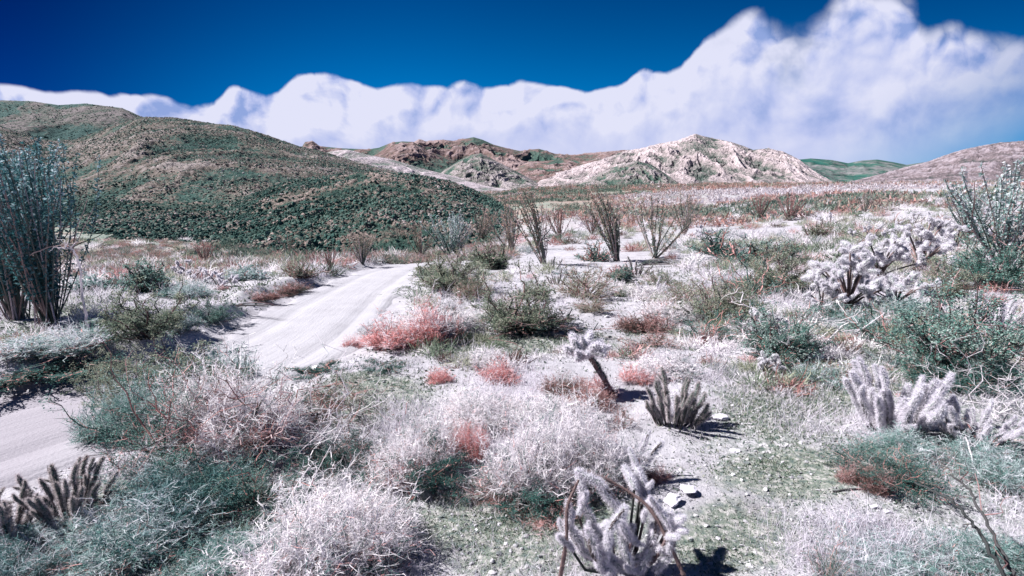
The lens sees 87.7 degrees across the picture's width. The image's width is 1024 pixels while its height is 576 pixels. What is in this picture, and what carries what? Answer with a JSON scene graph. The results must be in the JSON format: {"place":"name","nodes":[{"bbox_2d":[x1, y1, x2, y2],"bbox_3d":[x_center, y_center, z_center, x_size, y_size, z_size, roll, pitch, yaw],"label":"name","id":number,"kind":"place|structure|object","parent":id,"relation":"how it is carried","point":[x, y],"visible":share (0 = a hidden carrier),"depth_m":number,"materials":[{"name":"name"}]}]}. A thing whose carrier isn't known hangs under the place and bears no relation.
{"place":"outdoors","nodes":[
{"label":"outdoors","id":0,"kind":"place"},
{"bbox_2d":[0,100,138,139],"bbox_3d":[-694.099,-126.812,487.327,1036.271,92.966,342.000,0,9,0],"label":"hill","id":1,"kind":"structure","parent":0,"point":[28,123],"depth_m":453.67,"materials":[{"name":"plant"}]},
{"bbox_2d":[0,117,396,205],"bbox_3d":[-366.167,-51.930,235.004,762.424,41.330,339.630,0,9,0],"label":"hill","id":2,"kind":"structure","parent":0,"point":[168,165],"depth_m":139.02,"materials":[{"name":"plant"}]},
{"bbox_2d":[0,116,496,213],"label":"boulders","id":3,"kind":"object","parent":2,"relation":"on","point":[210,195],"visible":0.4,"depth_m":153.56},
{"bbox_2d":[0,116,497,203],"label":"scrub","id":4,"kind":"object","parent":2,"relation":"on","point":[202,184],"visible":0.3,"depth_m":157.24,"materials":[{"name":"plant"}]},
{"bbox_2d":[61,172,512,252],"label":"hill","id":5,"kind":"structure","parent":0,"point":[384,242],"depth_m":73.05,"materials":[{"name":"plant"}]},
{"bbox_2d":[25,171,514,252],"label":"scrub","id":6,"kind":"object","parent":5,"relation":"on","point":[205,220],"visible":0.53,"depth_m":71.56,"materials":[{"name":"plant"}]},
{"bbox_2d":[51,172,514,252],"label":"boulders","id":7,"kind":"object","parent":5,"relation":"on","point":[297,220],"visible":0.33,"depth_m":71.65,"materials":[{"name":"plant"}]},
{"bbox_2d":[0,225,743,488],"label":"road","id":8,"kind":"structure","parent":0,"point":[35,440],"depth_m":8.89,"materials":[{"name":"sand"}]},
{"bbox_2d":[302,141,455,172],"bbox_3d":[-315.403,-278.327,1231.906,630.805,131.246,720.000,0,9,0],"label":"hill","id":9,"kind":"structure","parent":0,"point":[413,154],"depth_m":1179.07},
{"bbox_2d":[327,149,508,191],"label":"hill","id":10,"kind":"structure","parent":0,"point":[385,163],"depth_m":662.11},
{"bbox_2d":[442,153,537,188],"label":"hill","id":11,"kind":"structure","parent":0,"point":[481,169],"depth_m":747.03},
{"bbox_2d":[0,187,1023,575],"bbox_3d":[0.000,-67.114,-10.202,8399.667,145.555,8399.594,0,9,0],"label":"ground","id":12,"kind":"structure","parent":0,"point":[706,499],"depth_m":5.35,"materials":[{"name":"sand"}]},
{"bbox_2d":[0,478,42,538],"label":"cholla cactus","id":13,"kind":"object","parent":12,"relation":"on","point":[6,506],"visible":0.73,"depth_m":3.74,"materials":[{"name":"grey plant"}]},
{"bbox_2d":[0,133,102,327],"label":"ocotillo","id":14,"kind":"object","parent":12,"relation":"on","point":[40,286],"visible":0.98,"depth_m":10.05,"materials":[{"name":"plant"}]},
{"bbox_2d":[0,317,123,361],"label":"grey shrub","id":15,"kind":"object","parent":12,"relation":"on","point":[27,348],"visible":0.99,"depth_m":7.46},
{"bbox_2d":[0,512,124,575],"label":"teal shrub","id":16,"kind":"object","parent":12,"relation":"on","point":[38,564],"visible":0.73,"depth_m":3.48,"materials":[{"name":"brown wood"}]},
{"bbox_2d":[10,455,119,526],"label":"cholla cactus","id":17,"kind":"object","parent":12,"relation":"on","point":[67,502],"visible":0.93,"depth_m":3.94,"materials":[{"name":"grey plant"}]},
{"bbox_2d":[0,135,131,320],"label":"ocotillo","id":18,"kind":"object","parent":12,"relation":"on","point":[14,304],"visible":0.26,"depth_m":11.03,"materials":[{"name":"plant"}]},
{"bbox_2d":[0,341,132,391],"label":"creosote bush","id":19,"kind":"object","parent":12,"relation":"on","point":[29,376],"visible":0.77,"depth_m":7.03,"materials":[{"name":"green plant"}]},
{"bbox_2d":[58,267,131,291],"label":"grey shrub","id":20,"kind":"object","parent":12,"relation":"on","point":[94,283],"visible":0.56,"depth_m":15.80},
{"bbox_2d":[32,480,198,575],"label":"grey shrub","id":21,"kind":"object","parent":12,"relation":"on","point":[77,526],"visible":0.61,"depth_m":3.54,"materials":[{"name":"plant"}]},
{"bbox_2d":[57,339,190,416],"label":"creosote bush","id":22,"kind":"object","parent":12,"relation":"on","point":[127,362],"visible":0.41,"depth_m":6.41,"materials":[{"name":"green plant"}]},
{"bbox_2d":[56,360,219,450],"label":"grey shrub","id":23,"kind":"object","parent":12,"relation":"on","point":[105,418],"visible":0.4,"depth_m":5.43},
{"bbox_2d":[37,330,239,489],"bbox_3d":[-3.288,0.984,4.906,1.803,1.246,1.553,1,9,9],"label":"grey shrub","id":24,"kind":"object","parent":12,"relation":"on","point":[162,432],"visible":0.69,"depth_m":4.74,"materials":[{"name":"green plant"}]},
{"bbox_2d":[109,257,174,292],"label":"creosote bush","id":25,"kind":"object","parent":12,"relation":"on","point":[149,282],"visible":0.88,"depth_m":15.23,"materials":[{"name":"green plant"}]},
{"bbox_2d":[81,266,216,347],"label":"creosote bush","id":26,"kind":"object","parent":12,"relation":"on","point":[164,320],"visible":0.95,"depth_m":8.36,"materials":[{"name":"green plant"}]},
{"bbox_2d":[51,457,267,575],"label":"teal shrub","id":27,"kind":"object","parent":12,"relation":"on","point":[188,515],"visible":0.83,"depth_m":3.82,"materials":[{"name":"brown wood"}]},
{"bbox_2d":[101,323,257,397],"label":"creosote bush","id":28,"kind":"object","parent":12,"relation":"on","point":[183,357],"visible":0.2,"depth_m":6.80,"materials":[{"name":"green plant"}]},
{"bbox_2d":[150,276,219,298],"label":"grey shrub","id":29,"kind":"object","parent":12,"relation":"on","point":[192,292],"visible":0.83,"depth_m":14.19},
{"bbox_2d":[105,429,294,518],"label":"teal shrub","id":30,"kind":"object","parent":12,"relation":"on","point":[193,467],"visible":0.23,"depth_m":4.47,"materials":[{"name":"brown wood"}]},
{"bbox_2d":[133,514,280,575],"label":"grey shrub","id":31,"kind":"object","parent":12,"relation":"on","point":[193,566],"visible":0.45,"depth_m":3.36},
{"bbox_2d":[107,330,324,425],"bbox_3d":[-3.204,0.947,5.746,1.889,1.154,1.627,-8,12,-42],"label":"grey shrub","id":32,"kind":"object","parent":12,"relation":"on","point":[248,372],"visible":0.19,"depth_m":5.83,"materials":[{"name":"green plant"}]},
{"bbox_2d":[47,352,395,472],"bbox_3d":[-2.461,1.264,5.210,2.907,1.245,1.789,-4,10,-23],"label":"bare shrub","id":33,"kind":"object","parent":12,"relation":"on","point":[271,436],"visible":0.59,"depth_m":4.88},
{"bbox_2d":[146,324,310,470],"bbox_3d":[-2.717,0.964,5.096,1.480,1.185,1.668,-1,9,-8],"label":"pale shrub","id":34,"kind":"object","parent":12,"relation":"on","point":[243,425],"visible":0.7,"depth_m":4.98,"materials":[{"name":"plant"}]},
{"bbox_2d":[191,435,328,536],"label":"grey shrub","id":35,"kind":"object","parent":12,"relation":"on","point":[253,502],"visible":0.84,"depth_m":4.15,"materials":[{"name":"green plant"}]},
{"bbox_2d":[33,235,522,277],"bbox_3d":[-31.028,-2.738,41.055,63.456,3.333,35.353,0,9,0],"label":"scrub","id":36,"kind":"object","parent":12,"relation":"on","point":[107,253],"visible":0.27,"depth_m":38.97,"materials":[{"name":"plant"}]},
{"bbox_2d":[215,335,404,487],"bbox_3d":[-1.866,1.223,4.914,1.903,1.407,1.541,-3,9,-17],"label":"bare shrub","id":37,"kind":"object","parent":12,"relation":"on","point":[327,426],"visible":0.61,"depth_m":4.95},
{"bbox_2d":[192,436,438,575],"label":"pale shrub","id":38,"kind":"object","parent":12,"relation":"on","point":[296,548],"visible":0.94,"depth_m":3.34,"materials":[{"name":"plant"}]},
{"bbox_2d":[269,418,389,481],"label":"creosote bush","id":39,"kind":"object","parent":12,"relation":"on","point":[329,461],"visible":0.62,"depth_m":4.85,"materials":[{"name":"green plant"}]},
{"bbox_2d":[268,389,392,471],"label":"bare shrub","id":40,"kind":"object","parent":12,"relation":"on","point":[351,457],"visible":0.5,"depth_m":4.96,"materials":[{"name":"plant"}]},
{"bbox_2d":[345,483,430,571],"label":"pale shrub","id":41,"kind":"object","parent":12,"relation":"on","point":[387,516],"visible":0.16,"depth_m":3.66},
{"bbox_2d":[357,308,432,350],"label":"salmon shrub","id":42,"kind":"object","parent":12,"relation":"on","point":[389,340],"visible":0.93,"depth_m":8.68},
{"bbox_2d":[351,393,467,495],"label":"pale shrub","id":43,"kind":"object","parent":12,"relation":"on","point":[402,445],"visible":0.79,"depth_m":4.57,"materials":[{"name":"plant"}]},
{"bbox_2d":[351,429,492,519],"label":"creosote bush","id":44,"kind":"object","parent":12,"relation":"on","point":[448,480],"visible":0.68,"depth_m":4.33,"materials":[{"name":"green plant"}]},
{"bbox_2d":[401,281,470,344],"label":"salmon shrub","id":45,"kind":"object","parent":12,"relation":"on","point":[429,334],"visible":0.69,"depth_m":9.00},
{"bbox_2d":[393,294,479,339],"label":"pale shrub","id":46,"kind":"object","parent":12,"relation":"on","point":[466,323],"visible":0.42,"depth_m":9.40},
{"bbox_2d":[419,210,472,255],"bbox_3d":[-3.369,-2.694,27.432,2.649,2.731,2.722,-4,10,-26],"label":"ocotillo","id":47,"kind":"object","parent":12,"relation":"on","point":[454,242],"visible":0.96,"depth_m":27.26,"materials":[{"name":"plant"}]},
{"bbox_2d":[393,246,502,293],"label":"creosote bush","id":48,"kind":"object","parent":12,"relation":"on","point":[450,279],"visible":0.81,"depth_m":14.10,"materials":[{"name":"green plant"}]},
{"bbox_2d":[447,413,492,464],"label":"salmon shrub","id":49,"kind":"object","parent":12,"relation":"on","point":[468,437],"visible":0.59,"depth_m":4.96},
{"bbox_2d":[429,374,526,437],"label":"pale shrub","id":50,"kind":"object","parent":12,"relation":"on","point":[477,411],"visible":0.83,"depth_m":5.65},
{"bbox_2d":[466,233,514,269],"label":"creosote bush","id":51,"kind":"object","parent":12,"relation":"on","point":[499,262],"visible":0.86,"depth_m":19.80,"materials":[{"name":"green plant"}]},
{"bbox_2d":[481,193,525,249],"bbox_3d":[-0.060,-3.901,32.275,2.851,3.630,3.138,-8,12,-43],"label":"ocotillo","id":52,"kind":"object","parent":12,"relation":"on","point":[509,229],"visible":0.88,"depth_m":32.17,"materials":[{"name":"plant"}]},
{"bbox_2d":[0,206,1023,575],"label":"straw","id":53,"kind":"object","parent":12,"relation":"on","point":[886,530],"visible":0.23,"depth_m":5.22,"materials":[{"name":"plant"}]},
{"bbox_2d":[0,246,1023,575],"bbox_3d":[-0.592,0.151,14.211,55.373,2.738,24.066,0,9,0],"label":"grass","id":54,"kind":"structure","parent":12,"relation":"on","point":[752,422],"depth_m":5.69,"materials":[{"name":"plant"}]},
{"bbox_2d":[0,185,1023,410],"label":"ground cover","id":55,"kind":"object","parent":12,"relation":"on","point":[748,367],"visible":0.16,"depth_m":17.77,"materials":[{"name":"beige plant"}]},
{"bbox_2d":[0,258,1023,575],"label":"pebbles","id":56,"kind":"object","parent":12,"relation":"on","point":[494,570],"visible":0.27,"depth_m":4.50,"materials":[{"name":"gravel"}]},
{"bbox_2d":[451,250,578,338],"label":"creosote bush","id":57,"kind":"object","parent":12,"relation":"on","point":[499,310],"visible":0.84,"depth_m":9.77,"materials":[{"name":"green plant"}]},
{"bbox_2d":[459,446,599,529],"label":"creosote bush","id":58,"kind":"object","parent":12,"relation":"on","point":[538,507],"visible":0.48,"depth_m":4.00,"materials":[{"name":"green plant"}]},
{"bbox_2d":[434,301,626,351],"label":"bare shrub","id":59,"kind":"object","parent":12,"relation":"on","point":[567,328],"visible":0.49,"depth_m":9.60,"materials":[{"name":"plant"}]},
{"bbox_2d":[502,190,580,263],"bbox_3d":[1.038,-2.378,21.161,3.201,2.957,1.786,2,9,16],"label":"ocotillo","id":60,"kind":"object","parent":12,"relation":"on","point":[536,230],"visible":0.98,"depth_m":21.32,"materials":[{"name":"plant"}]},
{"bbox_2d":[463,373,623,513],"bbox_3d":[0.347,1.230,4.435,1.194,0.950,1.506,9,12,44],"label":"pale shrub","id":61,"kind":"object","parent":12,"relation":"on","point":[519,453],"visible":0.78,"depth_m":4.29,"materials":[{"name":"plant"}]},
{"bbox_2d":[477,380,616,436],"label":"pale shrub","id":62,"kind":"object","parent":12,"relation":"on","point":[535,407],"visible":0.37,"depth_m":5.66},
{"bbox_2d":[536,370,596,402],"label":"rusty shrub","id":63,"kind":"object","parent":12,"relation":"on","point":[553,384],"visible":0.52,"depth_m":6.55,"materials":[{"name":"plant"}]},
{"bbox_2d":[547,260,625,300],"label":"creosote bush","id":64,"kind":"object","parent":12,"relation":"on","point":[575,291],"visible":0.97,"depth_m":13.20,"materials":[{"name":"green plant"}]},
{"bbox_2d":[562,327,614,392],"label":"cholla cactus","id":65,"kind":"object","parent":12,"relation":"on","point":[586,346],"visible":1,"depth_m":6.52,"materials":[{"name":"white plant"}]},
{"bbox_2d":[172,178,1023,260],"bbox_3d":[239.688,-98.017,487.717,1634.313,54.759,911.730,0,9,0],"label":"scrub","id":66,"kind":"object","parent":12,"relation":"on","point":[804,189],"visible":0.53,"depth_m":75.16,"materials":[{"name":"plant"}]},
{"bbox_2d":[525,362,673,498],"bbox_3d":[0.607,1.149,4.600,1.073,1.035,1.272,-6,10,-32],"label":"pale shrub","id":67,"kind":"object","parent":12,"relation":"on","point":[613,459],"visible":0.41,"depth_m":4.43,"materials":[{"name":"plant"}]},
{"bbox_2d":[582,188,625,261],"bbox_3d":[3.982,-2.663,22.775,1.715,3.160,1.393,5,10,29],"label":"ocotillo","id":68,"kind":"object","parent":12,"relation":"on","point":[612,238],"visible":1,"depth_m":22.84,"materials":[{"name":"plant"}]},
{"bbox_2d":[554,446,688,575],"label":"cholla cactus","id":69,"kind":"object","parent":12,"relation":"on","point":[602,556],"visible":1,"depth_m":3.30,"materials":[{"name":"white plant"}]},
{"bbox_2d":[606,309,681,333],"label":"rusty shrub","id":70,"kind":"object","parent":12,"relation":"on","point":[633,325],"visible":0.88,"depth_m":10.04,"materials":[{"name":"plant"}]},
{"bbox_2d":[613,347,712,380],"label":"pale shrub","id":71,"kind":"object","parent":12,"relation":"on","point":[676,370],"visible":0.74,"depth_m":7.33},
{"bbox_2d":[628,195,702,257],"bbox_3d":[6.983,-2.770,23.989,2.954,2.875,3.026,-2,9,-13],"label":"ocotillo","id":72,"kind":"object","parent":12,"relation":"on","point":[653,241],"visible":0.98,"depth_m":23.67,"materials":[{"name":"plant"}]},
{"bbox_2d":[630,293,712,322],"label":"pale shrub","id":73,"kind":"object","parent":12,"relation":"on","point":[680,315],"visible":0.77,"depth_m":10.93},
{"bbox_2d":[644,366,712,428],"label":"cholla cactus","id":74,"kind":"object","parent":12,"relation":"on","point":[687,410],"visible":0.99,"depth_m":5.61,"materials":[{"name":"grey plant"}]},
{"bbox_2d":[663,299,749,340],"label":"grey shrub","id":75,"kind":"object","parent":12,"relation":"on","point":[721,329],"visible":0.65,"depth_m":9.32,"materials":[{"name":"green plant"}]},
{"bbox_2d":[662,256,762,326],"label":"creosote bush","id":76,"kind":"object","parent":12,"relation":"on","point":[707,303],"visible":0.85,"depth_m":10.73,"materials":[{"name":"green plant"}]},
{"bbox_2d":[685,226,747,255],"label":"grey shrub","id":77,"kind":"object","parent":12,"relation":"on","point":[717,246],"visible":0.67,"depth_m":24.66,"materials":[{"name":"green plant"}]},
{"bbox_2d":[707,248,804,299],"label":"grey shrub","id":78,"kind":"object","parent":12,"relation":"on","point":[760,289],"visible":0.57,"depth_m":13.39,"materials":[{"name":"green plant"}]},
{"bbox_2d":[729,237,821,291],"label":"creosote bush","id":79,"kind":"object","parent":12,"relation":"on","point":[787,263],"visible":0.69,"depth_m":14.10,"materials":[{"name":"green plant"}]},
{"bbox_2d":[714,298,838,367],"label":"creosote bush","id":80,"kind":"object","parent":12,"relation":"on","point":[769,338],"visible":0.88,"depth_m":7.86,"materials":[{"name":"green plant"}]},
{"bbox_2d":[721,287,912,378],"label":"bare shrub","id":81,"kind":"object","parent":12,"relation":"on","point":[788,337],"visible":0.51,"depth_m":8.16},
{"bbox_2d":[783,352,852,390],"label":"grey shrub","id":82,"kind":"object","parent":12,"relation":"on","point":[835,380],"visible":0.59,"depth_m":7.00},
{"bbox_2d":[802,520,854,575],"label":"grey shrub","id":83,"kind":"object","parent":12,"relation":"on","point":[833,570],"visible":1,"depth_m":3.29,"materials":[{"name":"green plant"}]},
{"bbox_2d":[800,239,905,307],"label":"cholla cactus","id":84,"kind":"object","parent":12,"relation":"on","point":[859,270],"visible":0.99,"depth_m":11.71,"materials":[{"name":"white plant"}]},
{"bbox_2d":[829,456,898,496],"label":"rusty shrub","id":85,"kind":"object","parent":12,"relation":"on","point":[846,477],"visible":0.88,"depth_m":4.30,"materials":[{"name":"plant"}]},
{"bbox_2d":[795,431,948,501],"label":"creosote bush","id":86,"kind":"object","parent":12,"relation":"on","point":[841,456],"visible":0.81,"depth_m":4.43,"materials":[{"name":"green plant"}]},
{"bbox_2d":[837,233,928,275],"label":"cholla cactus","id":87,"kind":"object","parent":12,"relation":"on","point":[895,253],"visible":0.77,"depth_m":16.14,"materials":[{"name":"white plant"}]},
{"bbox_2d":[811,505,968,575],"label":"grey shrub","id":88,"kind":"object","parent":12,"relation":"on","point":[910,556],"visible":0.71,"depth_m":3.43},
{"bbox_2d":[835,422,952,476],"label":"grey shrub","id":89,"kind":"object","parent":12,"relation":"on","point":[917,443],"visible":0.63,"depth_m":4.94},
{"bbox_2d":[841,355,957,438],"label":"cholla cactus","id":90,"kind":"object","parent":12,"relation":"on","point":[879,408],"visible":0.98,"depth_m":5.46,"materials":[{"name":"white plant"}]},
{"bbox_2d":[859,270,940,303],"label":"cholla cactus","id":91,"kind":"object","parent":12,"relation":"on","point":[905,281],"visible":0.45,"depth_m":11.98,"materials":[{"name":"white plant"}]},
{"bbox_2d":[867,285,967,322],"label":"grey shrub","id":92,"kind":"object","parent":12,"relation":"on","point":[913,306],"visible":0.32,"depth_m":10.82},
{"bbox_2d":[878,214,957,268],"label":"cholla cactus","id":93,"kind":"object","parent":12,"relation":"on","point":[925,245],"visible":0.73,"depth_m":17.99,"materials":[{"name":"white plant"}]},
{"bbox_2d":[850,439,993,510],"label":"grey shrub","id":94,"kind":"object","parent":12,"relation":"on","point":[921,483],"visible":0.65,"depth_m":4.28,"materials":[{"name":"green plant"}]},
{"bbox_2d":[844,266,1023,390],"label":"creosote bush","id":95,"kind":"object","parent":12,"relation":"on","point":[948,347],"visible":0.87,"depth_m":6.97,"materials":[{"name":"green plant"}]},
{"bbox_2d":[849,348,1023,397],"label":"creosote bush","id":96,"kind":"object","parent":12,"relation":"on","point":[964,381],"visible":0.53,"depth_m":6.50,"materials":[{"name":"green plant"}]},
{"bbox_2d":[892,255,999,298],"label":"creosote bush","id":97,"kind":"object","parent":12,"relation":"on","point":[957,285],"visible":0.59,"depth_m":12.75,"materials":[{"name":"green plant"}]},
{"bbox_2d":[907,523,1023,575],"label":"grey shrub","id":98,"kind":"object","parent":12,"relation":"on","point":[1015,554],"visible":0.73,"depth_m":3.48,"materials":[{"name":"plant"}]},
{"bbox_2d":[907,322,1023,426],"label":"bare shrub","id":99,"kind":"object","parent":12,"relation":"on","point":[994,413],"visible":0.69,"depth_m":5.79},
{"bbox_2d":[914,231,1023,293],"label":"creosote bush","id":100,"kind":"object","parent":12,"relation":"on","point":[1010,269],"visible":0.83,"depth_m":13.47,"materials":[{"name":"green plant"}]},
{"bbox_2d":[925,394,1023,449],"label":"cholla cactus","id":101,"kind":"object","parent":12,"relation":"on","point":[1003,434],"visible":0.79,"depth_m":5.17,"materials":[{"name":"white plant"}]},
{"bbox_2d":[933,456,1016,575],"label":"branch","id":102,"kind":"object","parent":12,"relation":"on","point":[1006,559],"visible":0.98,"depth_m":3.31,"materials":[{"name":"grey wood"}]},
{"bbox_2d":[932,423,1023,498],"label":"grey shrub","id":103,"kind":"object","parent":12,"relation":"on","point":[1000,466],"visible":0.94,"depth_m":4.51,"materials":[{"name":"plant"}]},
{"bbox_2d":[944,184,1020,238],"bbox_3d":[19.803,-3.141,22.479,2.548,2.556,2.479,-7,11,-40],"label":"ocotillo","id":104,"kind":"object","parent":12,"relation":"on","point":[981,206],"visible":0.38,"depth_m":22.73,"materials":[{"name":"plant"}]},
{"bbox_2d":[943,157,1023,261],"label":"ocotillo","id":105,"kind":"object","parent":12,"relation":"on","point":[1006,216],"visible":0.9,"depth_m":17.00,"materials":[{"name":"plant"}]},
{"bbox_2d":[0,0,1023,164],"label":"sky","id":106,"kind":"structure","parent":0,"point":[906,82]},
{"bbox_2d":[414,137,626,168],"bbox_3d":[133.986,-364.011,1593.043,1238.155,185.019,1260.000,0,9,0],"label":"hill","id":107,"kind":"structure","parent":0,"point":[458,150],"depth_m":1505.73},
{"bbox_2d":[513,159,600,182],"bbox_3d":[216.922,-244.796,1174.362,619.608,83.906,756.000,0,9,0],"label":"hill","id":108,"kind":"structure","parent":0,"point":[537,171],"depth_m":1058.74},
{"bbox_2d":[580,160,678,184],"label":"hill","id":109,"kind":"structure","parent":0,"point":[637,172],"depth_m":654.55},
{"bbox_2d":[537,134,832,186],"bbox_3d":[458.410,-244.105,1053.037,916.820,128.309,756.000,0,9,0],"label":"hill","id":110,"kind":"structure","parent":0,"point":[694,158],"depth_m":848.40,"materials":[{"name":"stone"}]},
{"bbox_2d":[799,158,923,181],"bbox_3d":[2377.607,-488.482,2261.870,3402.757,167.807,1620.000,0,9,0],"label":"hill","id":111,"kind":"structure","parent":0,"point":[851,171],"depth_m":1947.08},
{"bbox_2d":[848,141,1023,182],"bbox_3d":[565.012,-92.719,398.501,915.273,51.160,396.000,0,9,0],"label":"hill","id":112,"kind":"structure","parent":0,"point":[992,157],"depth_m":269.80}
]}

